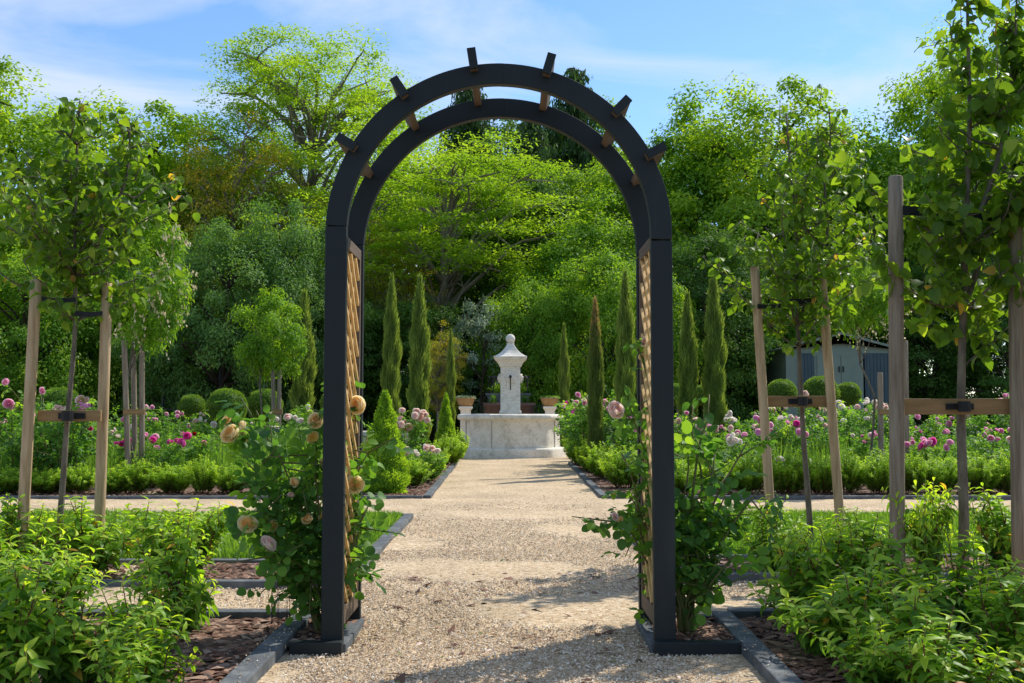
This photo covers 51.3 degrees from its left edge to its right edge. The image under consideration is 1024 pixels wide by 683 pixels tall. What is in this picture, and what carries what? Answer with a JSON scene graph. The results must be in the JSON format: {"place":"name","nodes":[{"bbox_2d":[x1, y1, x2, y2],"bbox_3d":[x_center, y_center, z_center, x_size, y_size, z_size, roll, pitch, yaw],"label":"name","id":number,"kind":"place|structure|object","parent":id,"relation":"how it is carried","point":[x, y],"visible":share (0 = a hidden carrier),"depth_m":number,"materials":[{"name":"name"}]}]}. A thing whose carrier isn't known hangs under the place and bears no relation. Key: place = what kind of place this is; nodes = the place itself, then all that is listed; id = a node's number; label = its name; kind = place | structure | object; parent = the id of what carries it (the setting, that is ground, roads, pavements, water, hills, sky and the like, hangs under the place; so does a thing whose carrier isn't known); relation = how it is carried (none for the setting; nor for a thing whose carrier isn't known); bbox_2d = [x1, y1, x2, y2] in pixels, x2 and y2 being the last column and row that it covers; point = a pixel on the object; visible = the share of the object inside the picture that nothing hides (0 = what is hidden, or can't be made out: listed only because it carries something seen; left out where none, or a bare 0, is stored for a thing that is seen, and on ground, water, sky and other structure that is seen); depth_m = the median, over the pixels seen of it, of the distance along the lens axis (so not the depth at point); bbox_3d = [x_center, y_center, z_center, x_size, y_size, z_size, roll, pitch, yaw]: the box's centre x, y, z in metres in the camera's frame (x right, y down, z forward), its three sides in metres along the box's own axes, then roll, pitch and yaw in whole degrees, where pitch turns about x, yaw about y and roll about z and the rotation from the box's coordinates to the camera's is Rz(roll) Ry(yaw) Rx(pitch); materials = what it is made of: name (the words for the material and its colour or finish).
{"place":"outdoors","nodes":[
{"label":"outdoors","id":0,"kind":"place"},
{"bbox_2d":[0,505,402,558],"bbox_3d":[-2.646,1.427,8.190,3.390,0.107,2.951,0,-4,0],"label":"grass","id":1,"kind":"structure","parent":0,"point":[230,547],"depth_m":8.48,"materials":[{"name":"green plant"}]},
{"bbox_2d":[427,320,469,437],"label":"maple","id":2,"kind":"object","parent":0,"point":[437,382],"visible":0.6,"depth_m":29.81,"materials":[{"name":"green plant"}]},
{"bbox_2d":[0,444,1020,682],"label":"gravel path","id":3,"kind":"structure","parent":0,"point":[519,479],"depth_m":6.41,"materials":[{"name":"beige gravel"}]},
{"bbox_2d":[29,562,279,578],"bbox_3d":[-4.465,1.364,6.300,7.070,0.040,0.750,0,-4,0],"label":"mulch bed","id":4,"kind":"object","parent":3,"relation":"on","point":[222,573],"visible":0.08,"depth_m":6.37,"materials":[{"name":"brown wood"}]},
{"bbox_2d":[0,493,55,560],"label":"laurel shrub","id":5,"kind":"object","parent":4,"relation":"on","point":[7,530],"visible":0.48,"depth_m":6.19,"materials":[{"name":"green plant"}]},
{"bbox_2d":[17,279,112,570],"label":"tree stakes","id":6,"kind":"object","parent":4,"relation":"on","point":[100,415],"visible":0.77,"depth_m":6.32,"materials":[{"name":"brown wood"}]},
{"bbox_2d":[18,495,150,578],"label":"laurel shrub","id":7,"kind":"object","parent":4,"relation":"on","point":[89,535],"visible":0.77,"depth_m":6.12,"materials":[{"name":"green plant"}]},
{"bbox_2d":[0,97,200,548],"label":"pear tree","id":8,"kind":"object","parent":4,"relation":"on","point":[55,253],"visible":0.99,"depth_m":6.41,"materials":[{"name":"green plant"}]},
{"bbox_2d":[114,496,240,574],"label":"laurel shrub","id":9,"kind":"object","parent":4,"relation":"on","point":[216,522],"visible":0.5,"depth_m":6.21,"materials":[{"name":"green plant"}]},
{"bbox_2d":[30,618,284,682],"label":"mulch bed","id":10,"kind":"object","parent":3,"relation":"on","point":[226,649],"visible":0.22,"depth_m":4.30,"materials":[{"name":"brown wood"}]},
{"bbox_2d":[0,515,80,599],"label":"laurel shrub","id":11,"kind":"object","parent":10,"relation":"on","point":[35,553],"visible":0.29,"depth_m":4.92,"materials":[{"name":"green plant"}]},
{"bbox_2d":[0,557,83,682],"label":"laurel shrub","id":12,"kind":"object","parent":10,"relation":"on","point":[17,666],"visible":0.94,"depth_m":3.49,"materials":[{"name":"green plant"}]},
{"bbox_2d":[0,546,115,629],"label":"laurel shrub","id":13,"kind":"object","parent":10,"relation":"on","point":[70,571],"visible":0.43,"depth_m":4.66,"materials":[{"name":"green plant"}]},
{"bbox_2d":[0,572,172,682],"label":"laurel shrub","id":14,"kind":"object","parent":10,"relation":"on","point":[68,667],"visible":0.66,"depth_m":3.61,"materials":[{"name":"green plant"}]},
{"bbox_2d":[71,614,204,682],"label":"laurel shrub","id":15,"kind":"object","parent":10,"relation":"on","point":[133,666],"visible":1,"depth_m":3.42,"materials":[{"name":"green plant"}]},
{"bbox_2d":[89,577,194,652],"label":"laurel shrub","id":16,"kind":"object","parent":10,"relation":"on","point":[178,609],"visible":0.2,"depth_m":4.13,"materials":[{"name":"green plant"}]},
{"bbox_2d":[118,507,223,634],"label":"laurel shrub","id":17,"kind":"object","parent":10,"relation":"on","point":[186,555],"visible":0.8,"depth_m":4.50,"materials":[{"name":"green plant"}]},
{"bbox_2d":[214,381,413,633],"bbox_3d":[-0.877,0.723,4.665,0.822,1.196,0.640,1,-4,-20],"label":"climbing rose","id":18,"kind":"object","parent":3,"relation":"on","point":[301,576],"visible":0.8,"depth_m":4.54,"materials":[{"name":"green plant"}]},
{"bbox_2d":[289,618,363,655],"bbox_3d":[-0.786,1.262,4.558,0.238,0.092,0.660,0,-4,0],"label":"planter frame","id":19,"kind":"object","parent":3,"relation":"on","point":[320,647],"visible":0.51,"depth_m":4.23,"materials":[{"name":"grey paint"}]},
{"bbox_2d":[321,47,675,641],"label":"rose arch","id":20,"kind":"structure","parent":3,"relation":"on","point":[647,203],"depth_m":4.43,"materials":[{"name":"grey paint"}]},
{"bbox_2d":[0,463,1010,495],"bbox_3d":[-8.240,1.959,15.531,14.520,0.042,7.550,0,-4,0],"label":"mulch bed","id":21,"kind":"object","parent":3,"relation":"on","point":[190,489],"visible":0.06,"depth_m":12.72,"materials":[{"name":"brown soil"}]},
{"bbox_2d":[0,378,117,476],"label":"rose bush","id":22,"kind":"object","parent":21,"relation":"on","point":[49,455],"visible":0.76,"depth_m":12.94,"materials":[{"name":"green plant"}]},
{"bbox_2d":[121,340,144,472],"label":"tree stakes","id":23,"kind":"object","parent":21,"relation":"on","point":[133,411],"visible":0.71,"depth_m":13.13,"materials":[{"name":"brown wood"}]},
{"bbox_2d":[89,202,197,469],"bbox_3d":[-4.593,0.080,13.197,1.384,3.694,1.360,2,-4,-23],"label":"flowering tree","id":24,"kind":"object","parent":21,"relation":"on","point":[139,324],"visible":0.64,"depth_m":13.11,"materials":[{"name":"green plant"}]},
{"bbox_2d":[107,432,193,486],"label":"rose bush","id":25,"kind":"object","parent":21,"relation":"on","point":[181,442],"visible":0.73,"depth_m":13.11,"materials":[{"name":"green plant"}]},
{"bbox_2d":[0,429,369,483],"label":"feathery ground cover","id":26,"kind":"object","parent":21,"relation":"on","point":[91,461],"visible":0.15,"depth_m":13.64,"materials":[{"name":"green plant"}]},
{"bbox_2d":[225,285,309,414],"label":"flowering tree","id":27,"kind":"object","parent":21,"relation":"on","point":[263,349],"visible":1,"depth_m":17.45,"materials":[{"name":"green plant"}]},
{"bbox_2d":[362,389,412,493],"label":"clipped yew","id":28,"kind":"object","parent":21,"relation":"on","point":[393,477],"visible":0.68,"depth_m":12.27,"materials":[{"name":"green plant"}]},
{"bbox_2d":[380,272,402,418],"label":"cypress","id":29,"kind":"object","parent":21,"relation":"on","point":[390,381],"visible":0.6,"depth_m":19.95,"materials":[{"name":"green plant"}]},
{"bbox_2d":[406,273,432,451],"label":"cypress","id":30,"kind":"object","parent":21,"relation":"on","point":[420,365],"visible":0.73,"depth_m":16.93,"materials":[{"name":"green plant"}]},
{"bbox_2d":[457,334,565,458],"bbox_3d":[-0.034,1.143,22.623,2.210,2.610,2.210,-2,-4,22],"label":"stone fountain","id":31,"kind":"object","parent":3,"relation":"on","point":[510,430],"visible":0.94,"depth_m":21.75,"materials":[{"name":"stone"}]},
{"bbox_2d":[29,557,1021,682],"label":"bark chips","id":32,"kind":"object","parent":3,"relation":"on","point":[757,622],"visible":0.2,"depth_m":4.35,"materials":[{"name":"brown wood"}]},
{"bbox_2d":[322,490,744,682],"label":"fallen twigs","id":33,"kind":"object","parent":3,"relation":"on","point":[401,678],"depth_m":4.71,"materials":[{"name":"brown wood"}]},
{"bbox_2d":[635,614,742,655],"bbox_3d":[0.756,1.262,4.558,0.398,0.092,0.660,0,-4,0],"label":"planter frame","id":34,"kind":"object","parent":3,"relation":"on","point":[689,647],"visible":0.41,"depth_m":4.23,"materials":[{"name":"grey paint"}]},
{"bbox_2d":[651,623,729,639],"bbox_3d":[0.770,1.249,4.564,0.379,0.014,0.550,0,-4,0],"label":"mulch bed","id":35,"kind":"object","parent":3,"relation":"on","point":[707,632],"visible":0.06,"depth_m":4.54,"materials":[{"name":"brown wood"}]},
{"bbox_2d":[572,336,782,633],"bbox_3d":[0.704,0.613,4.608,0.913,1.284,0.553,0,-4,0],"label":"climbing rose","id":36,"kind":"object","parent":35,"relation":"on","point":[700,529],"visible":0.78,"depth_m":4.54,"materials":[{"name":"green plant"}]},
{"bbox_2d":[574,463,1010,494],"bbox_3d":[8.275,1.966,15.631,14.450,0.044,7.750,0,-4,0],"label":"mulch bed","id":37,"kind":"object","parent":3,"relation":"on","point":[864,489],"visible":0.02,"depth_m":12.90,"materials":[{"name":"brown soil"}]},
{"bbox_2d":[586,295,604,472],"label":"cypress","id":38,"kind":"object","parent":37,"relation":"on","point":[595,382],"visible":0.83,"depth_m":16.42,"materials":[{"name":"green plant"}]},
{"bbox_2d":[613,268,636,450],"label":"cypress","id":39,"kind":"object","parent":37,"relation":"on","point":[625,325],"visible":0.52,"depth_m":15.96,"materials":[{"name":"green plant"}]},
{"bbox_2d":[675,290,700,436],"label":"cypress","id":40,"kind":"object","parent":37,"relation":"on","point":[688,372],"visible":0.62,"depth_m":16.94,"materials":[{"name":"green plant"}]},
{"bbox_2d":[700,275,728,449],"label":"cypress","id":41,"kind":"object","parent":37,"relation":"on","point":[715,355],"visible":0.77,"depth_m":16.92,"materials":[{"name":"green plant"}]},
{"bbox_2d":[759,445,816,493],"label":"young yew","id":42,"kind":"object","parent":37,"relation":"on","point":[788,478],"visible":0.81,"depth_m":12.06,"materials":[{"name":"green plant"}]},
{"bbox_2d":[674,432,1009,484],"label":"feathery ground cover","id":43,"kind":"object","parent":37,"relation":"on","point":[827,448],"visible":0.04,"depth_m":14.05,"materials":[{"name":"green plant"}]},
{"bbox_2d":[831,248,912,457],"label":"flowering tree","id":44,"kind":"object","parent":37,"relation":"on","point":[873,307],"visible":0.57,"depth_m":13.38,"materials":[{"name":"green plant"}]},
{"bbox_2d":[949,451,1004,493],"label":"young yew","id":45,"kind":"object","parent":37,"relation":"on","point":[980,473],"visible":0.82,"depth_m":12.06,"materials":[{"name":"green plant"}]},
{"bbox_2d":[679,557,1002,571],"bbox_3d":[4.465,1.377,6.525,7.070,0.031,0.700,0,-4,0],"label":"mulch bed","id":46,"kind":"object","parent":3,"relation":"on","point":[723,564],"visible":0.02,"depth_m":6.54,"materials":[{"name":"brown wood"}]},
{"bbox_2d":[740,494,817,571],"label":"laurel shrub","id":47,"kind":"object","parent":46,"relation":"on","point":[780,533],"visible":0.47,"depth_m":6.35,"materials":[{"name":"green plant"}]},
{"bbox_2d":[881,471,959,581],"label":"laurel shrub","id":48,"kind":"object","parent":46,"relation":"on","point":[924,526],"visible":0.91,"depth_m":6.01,"materials":[{"name":"green plant"}]},
{"bbox_2d":[822,0,1023,569],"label":"pear tree","id":49,"kind":"object","parent":46,"relation":"on","point":[962,242],"visible":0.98,"depth_m":6.19,"materials":[{"name":"green plant"}]},
{"bbox_2d":[888,172,1023,582],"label":"tree stakes","id":50,"kind":"object","parent":46,"relation":"on","point":[901,407],"visible":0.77,"depth_m":6.08,"materials":[{"name":"brown wood"}]},
{"bbox_2d":[949,482,1011,571],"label":"laurel shrub","id":51,"kind":"object","parent":46,"relation":"on","point":[1000,541],"visible":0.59,"depth_m":6.32,"materials":[{"name":"green plant"}]},
{"bbox_2d":[738,618,1022,682],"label":"mulch bed","id":52,"kind":"object","parent":3,"relation":"on","point":[794,652],"visible":0.09,"depth_m":4.12,"materials":[{"name":"brown wood"}]},
{"bbox_2d":[755,522,860,618],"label":"laurel shrub","id":53,"kind":"object","parent":52,"relation":"on","point":[800,581],"visible":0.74,"depth_m":4.71,"materials":[{"name":"green plant"}]},
{"bbox_2d":[745,568,891,657],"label":"laurel shrub","id":54,"kind":"object","parent":52,"relation":"on","point":[797,617],"visible":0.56,"depth_m":4.07,"materials":[{"name":"green plant"}]},
{"bbox_2d":[802,618,922,682],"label":"laurel shrub","id":55,"kind":"object","parent":52,"relation":"on","point":[862,662],"visible":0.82,"depth_m":3.54,"materials":[{"name":"green plant"}]},
{"bbox_2d":[795,508,930,618],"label":"laurel shrub","id":56,"kind":"object","parent":52,"relation":"on","point":[879,561],"visible":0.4,"depth_m":4.70,"materials":[{"name":"green plant"}]},
{"bbox_2d":[812,566,970,682],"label":"laurel shrub","id":57,"kind":"object","parent":52,"relation":"on","point":[907,606],"visible":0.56,"depth_m":3.78,"materials":[{"name":"green plant"}]},
{"bbox_2d":[865,613,1023,682],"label":"laurel shrub","id":58,"kind":"object","parent":52,"relation":"on","point":[906,666],"visible":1,"depth_m":3.36,"materials":[{"name":"green plant"}]},
{"bbox_2d":[887,530,1023,631],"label":"laurel shrub","id":59,"kind":"object","parent":52,"relation":"on","point":[942,601],"visible":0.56,"depth_m":4.61,"materials":[{"name":"green plant"}]},
{"bbox_2d":[937,567,1023,682],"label":"laurel shrub","id":60,"kind":"object","parent":52,"relation":"on","point":[1002,625],"visible":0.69,"depth_m":3.71,"materials":[{"name":"green plant"}]},
{"bbox_2d":[0,0,1023,395],"label":"sky","id":61,"kind":"structure","parent":0,"point":[138,50],"materials":[{"name":"blue"}]},
{"bbox_2d":[90,424,1005,443],"bbox_3d":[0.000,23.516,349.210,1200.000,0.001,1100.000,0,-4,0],"label":"ground","id":62,"kind":"structure","parent":0,"point":[431,440],"depth_m":35.04,"materials":[{"name":"beige gravel"}]},
{"bbox_2d":[0,241,119,439],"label":"tall shrub","id":63,"kind":"object","parent":62,"relation":"on","point":[15,374],"visible":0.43,"depth_m":31.64,"materials":[{"name":"green plant"}]},
{"bbox_2d":[0,55,169,365],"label":"broadleaf tree","id":64,"kind":"object","parent":62,"relation":"on","point":[32,126],"visible":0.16,"depth_m":38.73,"materials":[{"name":"green plant"}]},
{"bbox_2d":[4,253,190,433],"bbox_3d":[-13.290,0.181,35.079,5.987,6.602,6.412,-3,-5,37],"label":"tall shrub","id":65,"kind":"object","parent":62,"relation":"on","point":[113,367],"visible":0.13,"depth_m":33.11,"materials":[{"name":"green plant"}]},
{"bbox_2d":[0,85,236,370],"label":"broadleaf tree","id":66,"kind":"object","parent":62,"relation":"on","point":[163,161],"visible":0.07,"depth_m":42.33,"materials":[{"name":"green plant"}]},
{"bbox_2d":[96,288,241,436],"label":"tall shrub","id":67,"kind":"object","parent":62,"relation":"on","point":[153,400],"visible":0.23,"depth_m":30.93,"materials":[{"name":"green plant"}]},
{"bbox_2d":[70,609,310,682],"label":"bed edging","id":68,"kind":"object","parent":62,"relation":"on","point":[250,671],"visible":0.4,"depth_m":4.24,"materials":[{"name":"stone"}]},
{"bbox_2d":[3,513,413,588],"bbox_3d":[-4.443,1.486,7.785,7.111,0.104,3.877,0,-4,0],"label":"bed edging","id":69,"kind":"object","parent":62,"relation":"on","point":[378,544],"visible":0.2,"depth_m":6.67,"materials":[{"name":"stone"}]},
{"bbox_2d":[128,215,319,439],"bbox_3d":[-8.222,0.130,30.953,5.586,7.736,5.303,2,-4,-23],"label":"tall shrub","id":70,"kind":"object","parent":62,"relation":"on","point":[200,265],"visible":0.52,"depth_m":30.08,"materials":[{"name":"green plant"}]},
{"bbox_2d":[0,463,457,499],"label":"bed edging","id":71,"kind":"object","parent":62,"relation":"on","point":[432,490],"visible":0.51,"depth_m":11.68,"materials":[{"name":"stone"}]},
{"bbox_2d":[152,106,327,375],"bbox_3d":[-10.200,-2.613,40.254,6.648,12.645,6.932,3,-5,-36],"label":"broadleaf tree","id":72,"kind":"object","parent":62,"relation":"on","point":[212,200],"visible":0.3,"depth_m":39.40,"materials":[{"name":"green plant"}]},
{"bbox_2d":[207,190,376,434],"bbox_3d":[-6.591,-0.088,32.217,4.998,8.549,4.744,-3,-5,42],"label":"tall shrub","id":73,"kind":"object","parent":62,"relation":"on","point":[316,290],"visible":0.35,"depth_m":31.35,"materials":[{"name":"green plant"}]},
{"bbox_2d":[145,21,464,327],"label":"locust tree","id":74,"kind":"object","parent":62,"relation":"on","point":[285,93],"visible":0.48,"depth_m":42.95,"materials":[{"name":"green plant"}]},
{"bbox_2d":[299,216,448,439],"bbox_3d":[-4.880,-0.519,36.233,4.786,7.831,4.991,-3,-5,41],"label":"broadleaf tree","id":75,"kind":"object","parent":62,"relation":"on","point":[375,293],"visible":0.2,"depth_m":35.67,"materials":[{"name":"green plant"}]},
{"bbox_2d":[363,293,477,435],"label":"tall shrub","id":76,"kind":"object","parent":62,"relation":"on","point":[407,310],"visible":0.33,"depth_m":32.44,"materials":[{"name":"green plant"}]},
{"bbox_2d":[233,105,621,438],"bbox_3d":[-2.969,-2.193,37.296,13.875,11.404,9.592,1,-4,-11],"label":"locust tree","id":77,"kind":"object","parent":62,"relation":"on","point":[444,217],"visible":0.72,"depth_m":36.22,"materials":[{"name":"green plant"}]},
{"bbox_2d":[399,88,514,375],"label":"conifer","id":78,"kind":"object","parent":62,"relation":"on","point":[475,127],"visible":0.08,"depth_m":50.05,"materials":[{"name":"green plant"}]},
{"bbox_2d":[445,296,520,413],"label":"silver shrub","id":79,"kind":"object","parent":62,"relation":"on","point":[487,336],"visible":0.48,"depth_m":30.88,"materials":[{"name":"green plant"}]},
{"bbox_2d":[413,170,611,375],"bbox_3d":[0.235,-1.612,41.042,8.801,10.719,8.042,1,-4,-19],"label":"evergreen tree","id":80,"kind":"object","parent":62,"relation":"on","point":[487,288],"visible":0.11,"depth_m":39.60,"materials":[{"name":"green plant"}]},
{"bbox_2d":[468,121,569,341],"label":"conifer","id":81,"kind":"object","parent":62,"relation":"on","point":[544,152],"visible":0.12,"depth_m":49.26,"materials":[{"name":"green plant"}]},
{"bbox_2d":[467,272,606,413],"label":"tall shrub","id":82,"kind":"object","parent":62,"relation":"on","point":[533,303],"visible":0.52,"depth_m":30.98,"materials":[{"name":"green plant"}]},
{"bbox_2d":[488,185,635,379],"bbox_3d":[2.343,-0.940,35.988,6.491,8.661,6.102,0,-4,7],"label":"chestnut tree","id":83,"kind":"object","parent":62,"relation":"on","point":[590,235],"visible":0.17,"depth_m":35.28,"materials":[{"name":"green plant"}]},
{"bbox_2d":[541,66,624,195],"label":"conifer","id":84,"kind":"object","parent":62,"relation":"on","point":[573,73],"visible":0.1,"depth_m":51.98,"materials":[{"name":"green plant"}]},
{"bbox_2d":[499,147,678,360],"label":"broadleaf tree","id":85,"kind":"object","parent":62,"relation":"on","point":[572,178],"visible":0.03,"depth_m":41.90,"materials":[{"name":"green plant"}]},
{"bbox_2d":[534,238,704,421],"bbox_3d":[3.222,0.134,31.032,5.300,6.139,4.950,3,-5,-36],"label":"tall shrub","id":86,"kind":"object","parent":62,"relation":"on","point":[605,273],"visible":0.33,"depth_m":30.33,"materials":[{"name":"green plant"}]},
{"bbox_2d":[572,79,791,354],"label":"broadleaf tree","id":87,"kind":"object","parent":62,"relation":"on","point":[686,110],"visible":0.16,"depth_m":40.40,"materials":[{"name":"green plant"}]},
{"bbox_2d":[672,220,781,431],"bbox_3d":[5.955,-0.335,32.977,5.000,7.037,4.569,2,-4,-30],"label":"tall shrub","id":88,"kind":"object","parent":62,"relation":"on","point":[744,377],"visible":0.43,"depth_m":32.24,"materials":[{"name":"green plant"}]},
{"bbox_2d":[633,70,885,348],"bbox_3d":[8.999,-3.092,40.433,10.128,13.606,11.125,-2,-4,27],"label":"broadleaf tree","id":89,"kind":"object","parent":62,"relation":"on","point":[677,206],"visible":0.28,"depth_m":38.75,"materials":[{"name":"green plant"}]},
{"bbox_2d":[568,462,1010,500],"bbox_3d":[8.235,1.986,15.532,14.526,0.104,7.741,0,-4,0],"label":"bed edging","id":90,"kind":"object","parent":62,"relation":"on","point":[596,489],"visible":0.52,"depth_m":11.68,"materials":[{"name":"stone"}]},
{"bbox_2d":[765,332,888,440],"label":"garden shed","id":91,"kind":"structure","parent":62,"relation":"on","point":[846,367],"depth_m":31.99,"materials":[{"name":"wood"}]},
{"bbox_2d":[712,608,994,682],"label":"bed edging","id":92,"kind":"object","parent":62,"relation":"on","point":[770,671],"visible":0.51,"depth_m":4.17,"materials":[{"name":"stone"}]},
{"bbox_2d":[793,83,1013,375],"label":"broadleaf tree","id":93,"kind":"object","parent":62,"relation":"on","point":[884,148],"visible":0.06,"depth_m":41.19,"materials":[{"name":"green plant"}]},
{"bbox_2d":[861,244,1005,437],"bbox_3d":[14.273,-0.034,35.890,5.400,6.805,5.909,-3,-5,37],"label":"tall shrub","id":94,"kind":"object","parent":62,"relation":"on","point":[930,381],"visible":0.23,"depth_m":35.03,"materials":[{"name":"green plant"}]},
{"bbox_2d":[873,3,1023,433],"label":"broadleaf tree","id":95,"kind":"object","parent":62,"relation":"on","point":[933,83],"visible":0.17,"depth_m":40.28,"materials":[{"name":"green plant"}]},
{"bbox_2d":[925,253,1008,429],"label":"tall shrub","id":96,"kind":"object","parent":62,"relation":"on","point":[1003,325],"visible":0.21,"depth_m":33.82,"materials":[{"name":"green plant"}]},
{"label":"lawn","id":97,"kind":"structure","parent":0,"visible":0},
{"bbox_2d":[697,84,887,544],"bbox_3d":[2.030,-0.167,7.378,1.162,3.224,1.322,-3,-5,42],"label":"pear tree","id":98,"kind":"object","parent":97,"relation":"on","point":[795,219],"visible":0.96,"depth_m":7.28,"materials":[{"name":"green plant"}]},
{"bbox_2d":[750,263,844,530],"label":"tree stakes","id":99,"kind":"object","parent":97,"relation":"on","point":[828,401],"visible":0.81,"depth_m":7.16,"materials":[{"name":"brown wood"}]},
{"bbox_2d":[625,506,1010,553],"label":"grass","id":100,"kind":"structure","parent":97,"relation":"on","point":[864,516],"depth_m":8.67,"materials":[{"name":"green plant"}]},
{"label":"mulch bed","id":101,"kind":"structure","parent":0,"visible":0},
{"bbox_2d":[286,288,317,427],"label":"cypress","id":102,"kind":"object","parent":101,"relation":"on","point":[302,392],"visible":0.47,"depth_m":19.91,"materials":[{"name":"green plant"}]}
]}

